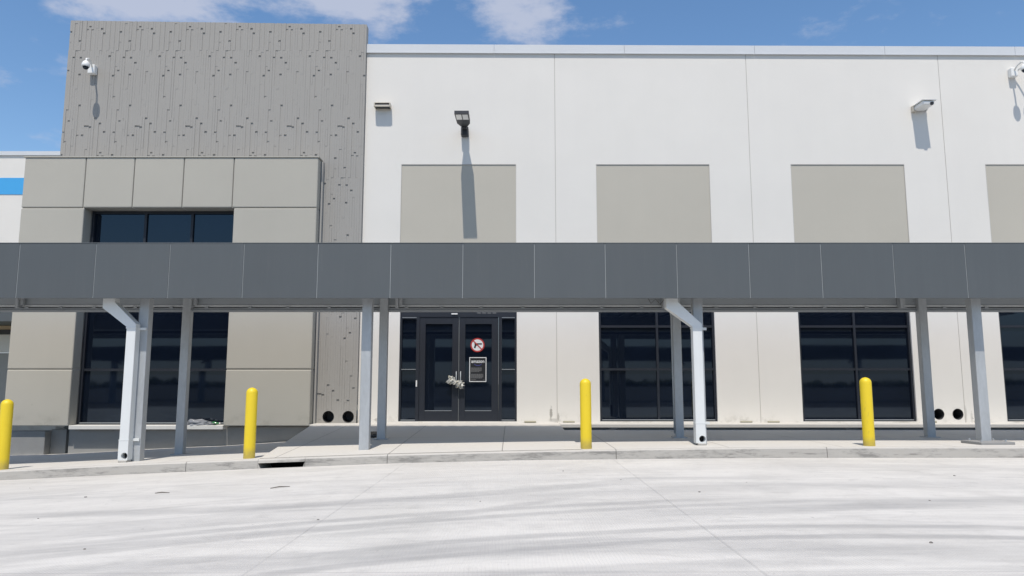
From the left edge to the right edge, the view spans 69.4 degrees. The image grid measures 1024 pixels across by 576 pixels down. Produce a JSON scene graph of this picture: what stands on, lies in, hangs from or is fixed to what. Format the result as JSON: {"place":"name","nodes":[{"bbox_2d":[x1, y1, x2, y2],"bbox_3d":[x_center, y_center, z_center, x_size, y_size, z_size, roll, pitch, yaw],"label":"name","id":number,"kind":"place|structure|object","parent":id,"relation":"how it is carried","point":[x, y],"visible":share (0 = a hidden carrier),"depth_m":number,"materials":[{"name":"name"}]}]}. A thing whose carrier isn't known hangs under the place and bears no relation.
{"place":"outdoors","nodes":[
{"label":"outdoors","id":0,"kind":"place"},
{"bbox_2d":[6,442,287,469],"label":"walkway","id":1,"kind":"structure","parent":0,"point":[228,452],"depth_m":12.81,"materials":[{"name":"concrete"}]},
{"bbox_2d":[0,399,13,469],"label":"bollard","id":2,"kind":"object","parent":1,"relation":"on","point":[6,412],"visible":0.98,"depth_m":11.04,"materials":[{"name":"yellow metal"}]},
{"bbox_2d":[243,387,257,458],"bbox_3d":[-3.923,2.028,11.098,0.168,1.060,0.168,1,-7,-6],"label":"bollard","id":3,"kind":"object","parent":1,"relation":"on","point":[250,423],"visible":0.97,"depth_m":11.04,"materials":[{"name":"yellow metal"}]},
{"bbox_2d":[0,243,1023,462],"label":"canopy","id":4,"kind":"object","parent":1,"relation":"on","point":[121,281],"visible":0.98,"depth_m":11.45,"materials":[{"name":"metal"}]},
{"bbox_2d":[670,313,674,432],"bbox_3d":[2.832,1.261,13.173,0.111,2.620,0.030,6,-9,-37],"label":"electrical conduit","id":5,"kind":"object","parent":4,"relation":"attached to","point":[672,373],"visible":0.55,"depth_m":13.15,"materials":[{"name":"metal"}]},
{"bbox_2d":[261,426,581,457],"bbox_3d":[-1.617,2.960,13.236,5.294,0.705,4.730,0,-7,0],"label":"walkway landing","id":6,"kind":"object","parent":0,"point":[324,440],"visible":0.83,"depth_m":12.66,"materials":[{"name":"concrete"}]},
{"bbox_2d":[335,405,527,455],"bbox_3d":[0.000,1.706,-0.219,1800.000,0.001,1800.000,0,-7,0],"label":"ground","id":7,"kind":"structure","parent":0,"point":[403,453],"depth_m":18.74,"materials":[{"name":"grey concrete"}]},
{"bbox_2d":[0,151,60,429],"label":"warehouse wing","id":8,"kind":"structure","parent":7,"relation":"on","point":[12,167],"depth_m":25.14,"materials":[{"name":"white paint"}]},
{"bbox_2d":[10,430,51,454],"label":"wall","id":9,"kind":"structure","parent":7,"relation":"on","point":[30,442],"depth_m":15.91,"materials":[{"name":"concrete"}]},
{"bbox_2d":[0,446,1023,479],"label":"kerb","id":10,"kind":"structure","parent":7,"relation":"on","point":[763,452],"depth_m":10.78,"materials":[{"name":"concrete"}]},
{"bbox_2d":[270,456,314,467],"bbox_3d":[-3.375,2.758,11.250,0.850,0.400,0.980,0,-7,0],"label":"storm inlet","id":11,"kind":"object","parent":10,"relation":"in","point":[286,464],"visible":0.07,"depth_m":11.25,"materials":[{"name":"black metal"}]},
{"bbox_2d":[5,20,1023,453],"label":"warehouse office","id":12,"kind":"structure","parent":7,"relation":"on","point":[199,132],"depth_m":16.85,"materials":[{"name":"white paint"}]},
{"bbox_2d":[81,58,96,74],"bbox_3d":[-9.681,-5.075,16.923,0.176,0.312,0.552,1,-7,-10],"label":"dome camera","id":13,"kind":"object","parent":12,"relation":"attached to","point":[90,67],"visible":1,"depth_m":17.02,"materials":[{"name":"white plastic"}]},
{"bbox_2d":[77,211,233,424],"bbox_3d":[-7.850,0.630,16.494,3.300,4.760,0.120,0,-7,0],"label":"window","id":14,"kind":"structure","parent":12,"relation":"in","point":[106,337],"depth_m":16.40,"materials":[{"name":"black glass"}]},
{"bbox_2d":[187,419,216,425],"bbox_3d":[-6.724,2.922,15.972,0.779,0.188,0.278,0,-7,0],"label":"plastic bag","id":15,"kind":"object","parent":12,"relation":"on","point":[191,422],"visible":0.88,"depth_m":15.89,"materials":[{"name":"white plastic"}]},
{"bbox_2d":[374,102,390,109],"bbox_3d":[-2.985,-4.201,17.073,0.380,0.130,0.205,0,-7,0],"label":"wall light","id":16,"kind":"object","parent":12,"relation":"attached to","point":[382,105],"visible":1,"depth_m":17.01,"materials":[{"name":"beige metal"}]},
{"bbox_2d":[418,317,458,420],"bbox_3d":[-1.629,1.800,16.451,0.874,2.303,0.127,0,-7,0],"label":"door leaf","id":17,"kind":"structure","parent":12,"relation":"in","point":[439,336],"depth_m":16.48,"materials":[{"name":"black glass"}]},
{"bbox_2d":[446,375,463,388],"bbox_3d":[-1.253,2.083,16.338,0.430,0.303,0.156,0,-7,0],"label":"plastic wrap","id":18,"kind":"object","parent":12,"relation":"attached to","point":[453,381],"visible":1,"depth_m":16.31,"materials":[{"name":"white plastic"}]},
{"bbox_2d":[454,111,469,136],"bbox_3d":[-1.085,-3.669,16.483,0.310,0.224,1.220,0,-7,0],"label":"flood light","id":19,"kind":"object","parent":12,"relation":"attached to","point":[462,119],"visible":1,"depth_m":16.35,"materials":[{"name":"black metal"}]},
{"bbox_2d":[470,338,483,351],"bbox_3d":[-0.773,1.277,16.553,0.314,0.314,0.008,0,-7,0],"label":"prohibition sign","id":20,"kind":"object","parent":12,"relation":"attached to","point":[477,345],"visible":1,"depth_m":16.55,"materials":[{"name":"plastic"}]},
{"bbox_2d":[469,357,485,381],"bbox_3d":[-0.762,1.818,16.485,0.380,0.546,0.005,0,-7,0],"label":"notice poster","id":21,"kind":"object","parent":12,"relation":"attached to","point":[477,369],"visible":1,"depth_m":16.48,"materials":[{"name":"paper"}]},
{"bbox_2d":[458,317,498,420],"bbox_3d":[-0.743,1.800,16.451,0.878,2.303,0.127,0,-7,0],"label":"door leaf","id":22,"kind":"structure","parent":12,"relation":"in","point":[478,401],"depth_m":16.47,"materials":[{"name":"black glass"}]},
{"bbox_2d":[599,312,716,420],"bbox_3d":[3.236,1.616,16.529,2.592,2.688,0.120,0,-7,0],"label":"window","id":23,"kind":"structure","parent":12,"relation":"in","point":[635,359],"depth_m":16.50,"materials":[{"name":"black glass"}]},
{"bbox_2d":[798,312,915,420],"bbox_3d":[7.661,1.616,16.529,2.507,2.688,0.120,0,-7,0],"label":"window","id":24,"kind":"structure","parent":12,"relation":"in","point":[838,349],"depth_m":16.51,"materials":[{"name":"black glass"}]},
{"bbox_2d":[911,99,936,112],"bbox_3d":[9.440,-4.170,16.925,0.360,0.150,0.490,0,-7,0],"label":"bullet camera","id":25,"kind":"object","parent":12,"relation":"attached to","point":[923,105],"visible":1,"depth_m":16.83,"materials":[{"name":"white plastic"}]},
{"bbox_2d":[998,312,1023,420],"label":"window","id":26,"kind":"structure","parent":12,"relation":"in","point":[1011,324],"depth_m":16.53,"materials":[{"name":"black glass"}]},
{"bbox_2d":[1008,61,1023,77],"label":"dome camera","id":27,"kind":"object","parent":12,"relation":"attached to","point":[1012,72],"visible":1,"depth_m":17.15,"materials":[{"name":"white plastic"}]},
{"bbox_2d":[0,458,1023,575],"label":"concrete drive","id":28,"kind":"structure","parent":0,"point":[803,517],"depth_m":6.06,"materials":[{"name":"grey concrete"}]},
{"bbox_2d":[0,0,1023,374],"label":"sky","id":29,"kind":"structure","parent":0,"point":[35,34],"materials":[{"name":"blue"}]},
{"bbox_2d":[565,430,1023,448],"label":"walkway","id":30,"kind":"structure","parent":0,"point":[618,439],"depth_m":12.70,"materials":[{"name":"concrete"}]},
{"bbox_2d":[580,378,591,448],"bbox_3d":[1.110,1.895,11.123,0.168,1.060,0.168,-2,-8,17],"label":"bollard","id":31,"kind":"object","parent":30,"relation":"on","point":[585,417],"visible":0.98,"depth_m":11.06,"materials":[{"name":"yellow metal"}]},
{"bbox_2d":[859,377,875,445],"bbox_3d":[5.343,1.876,11.119,0.168,1.060,0.168,6,-9,-40],"label":"bollard","id":32,"kind":"object","parent":30,"relation":"on","point":[867,413],"visible":0.94,"depth_m":11.06,"materials":[{"name":"yellow metal"}]}
]}

